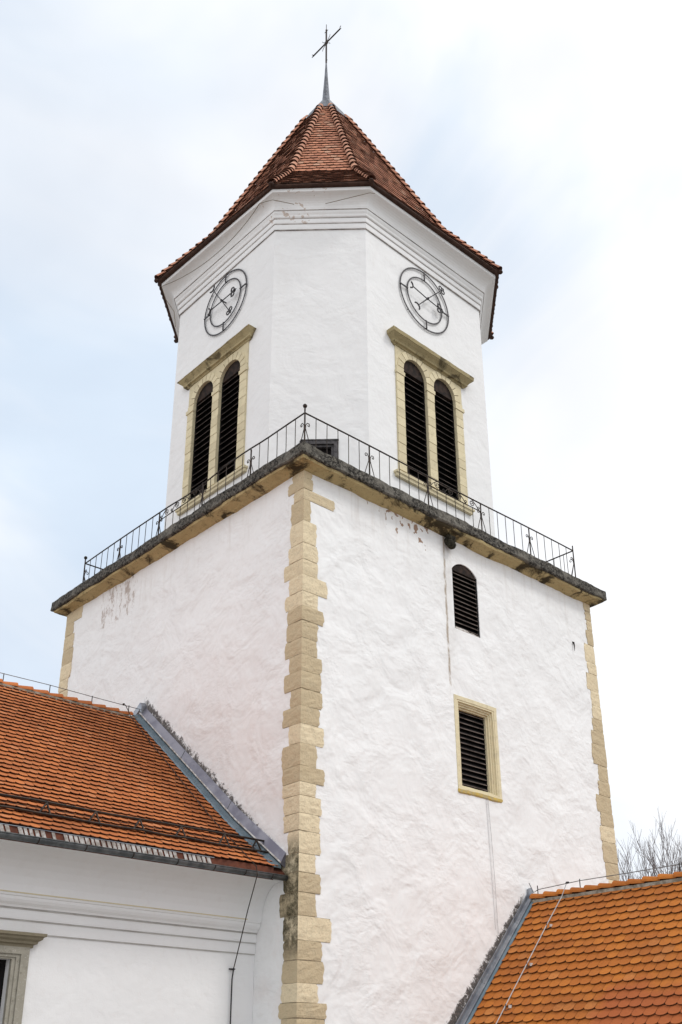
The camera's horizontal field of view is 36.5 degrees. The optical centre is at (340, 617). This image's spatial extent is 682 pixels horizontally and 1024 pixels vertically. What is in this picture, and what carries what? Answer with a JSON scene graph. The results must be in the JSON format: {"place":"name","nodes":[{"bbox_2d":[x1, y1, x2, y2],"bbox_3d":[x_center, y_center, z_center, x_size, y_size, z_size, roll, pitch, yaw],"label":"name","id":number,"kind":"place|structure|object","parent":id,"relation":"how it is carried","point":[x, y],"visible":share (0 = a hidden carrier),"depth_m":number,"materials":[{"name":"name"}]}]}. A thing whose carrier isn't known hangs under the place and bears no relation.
{"place":"outdoors","nodes":[
{"label":"outdoors","id":0,"kind":"place"},
{"bbox_2d":[0,0,681,880],"label":"sky","id":1,"kind":"structure","parent":0,"point":[545,136],"materials":[{"name":"white"}]},
{"label":"ground","id":2,"kind":"structure","parent":0,"visible":0},
{"bbox_2d":[0,679,287,1023],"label":"nave","id":3,"kind":"structure","parent":2,"relation":"on","point":[128,873],"depth_m":18.60,"materials":[{"name":"paint"}]},
{"bbox_2d":[0,930,47,1023],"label":"window","id":4,"kind":"structure","parent":3,"relation":"in","point":[15,946],"depth_m":16.58,"materials":[{"name":"grey stone"}]},
{"bbox_2d":[0,672,257,1023],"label":"lightning conductor","id":5,"kind":"object","parent":3,"relation":"attached to","point":[123,704],"visible":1,"depth_m":21.03,"materials":[{"name":"metal"}]},
{"bbox_2d":[50,24,618,1023],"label":"church tower","id":6,"kind":"structure","parent":2,"relation":"on","point":[360,690],"depth_m":25.36,"materials":[{"name":"paint"}]},
{"bbox_2d":[175,324,256,515],"bbox_3d":[-3.565,-5.549,29.706,0.715,4.785,3.634,20,-31,-38],"label":"belfry window","id":7,"kind":"structure","parent":6,"relation":"in","point":[216,413],"depth_m":29.79,"materials":[{"name":"stone"}]},
{"bbox_2d":[161,193,374,326],"bbox_3d":[-2.722,-11.085,31.178,7.862,1.492,1.551,-15,-28,30],"label":"eaves cable","id":8,"kind":"object","parent":6,"relation":"attached to","point":[236,234],"visible":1,"depth_m":31.43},
{"bbox_2d":[300,439,338,458],"bbox_3d":[-0.566,-3.518,26.750,1.030,2.405,0.270,-1,-24,1],"label":"balcony door","id":9,"kind":"structure","parent":6,"relation":"in","point":[331,447],"depth_m":27.11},
{"bbox_2d":[82,404,575,582],"bbox_3d":[-0.470,-1.421,29.830,10.191,1.175,10.158,20,-31,-38],"label":"balcony railing","id":10,"kind":"object","parent":6,"relation":"on","point":[203,490],"visible":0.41,"depth_m":26.39,"materials":[{"name":"metal"}]},
{"bbox_2d":[387,326,474,515],"bbox_3d":[2.528,-5.503,29.460,3.496,4.865,0.688,21,-32,-39],"label":"belfry window","id":11,"kind":"structure","parent":6,"relation":"in","point":[429,411],"depth_m":29.52,"materials":[{"name":"stone"}]},
{"bbox_2d":[452,564,479,637],"bbox_3d":[3.046,-0.418,25.940,0.960,1.905,0.220,20,-31,-38],"label":"arched window","id":12,"kind":"structure","parent":6,"relation":"in","point":[466,618],"depth_m":26.04,"materials":[{"name":"black wood"}]},
{"bbox_2d":[453,694,502,802],"bbox_3d":[3.081,3.164,24.497,1.557,2.377,0.496,20,-31,-38],"label":"framed window","id":13,"kind":"structure","parent":6,"relation":"in","point":[476,730],"depth_m":24.60,"materials":[{"name":"stone"}]},
{"bbox_2d":[486,803,498,934],"bbox_3d":[3.425,5.586,23.405,0.139,3.070,0.032,20,-31,-38],"label":"wall cable","id":14,"kind":"object","parent":6,"relation":"attached to","point":[493,865],"depth_m":23.41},
{"bbox_2d":[456,872,681,1023],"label":"side building","id":15,"kind":"structure","parent":2,"relation":"on","point":[607,953],"depth_m":20.82,"materials":[{"name":"tile"}]},
{"bbox_2d":[496,863,680,1023],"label":"lightning conductor","id":16,"kind":"object","parent":15,"relation":"attached to","point":[550,925],"visible":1,"depth_m":22.19,"materials":[{"name":"metal"}]},
{"bbox_2d":[616,808,681,880],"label":"bare tree","id":17,"kind":"object","parent":2,"relation":"on","point":[630,865],"visible":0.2,"depth_m":56.74,"materials":[{"name":"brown plant"}]},
{"bbox_2d":[634,831,681,878],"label":"bare tree","id":18,"kind":"object","parent":2,"relation":"on","point":[652,861],"visible":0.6,"depth_m":52.72,"materials":[{"name":"grey plant"}]}
]}

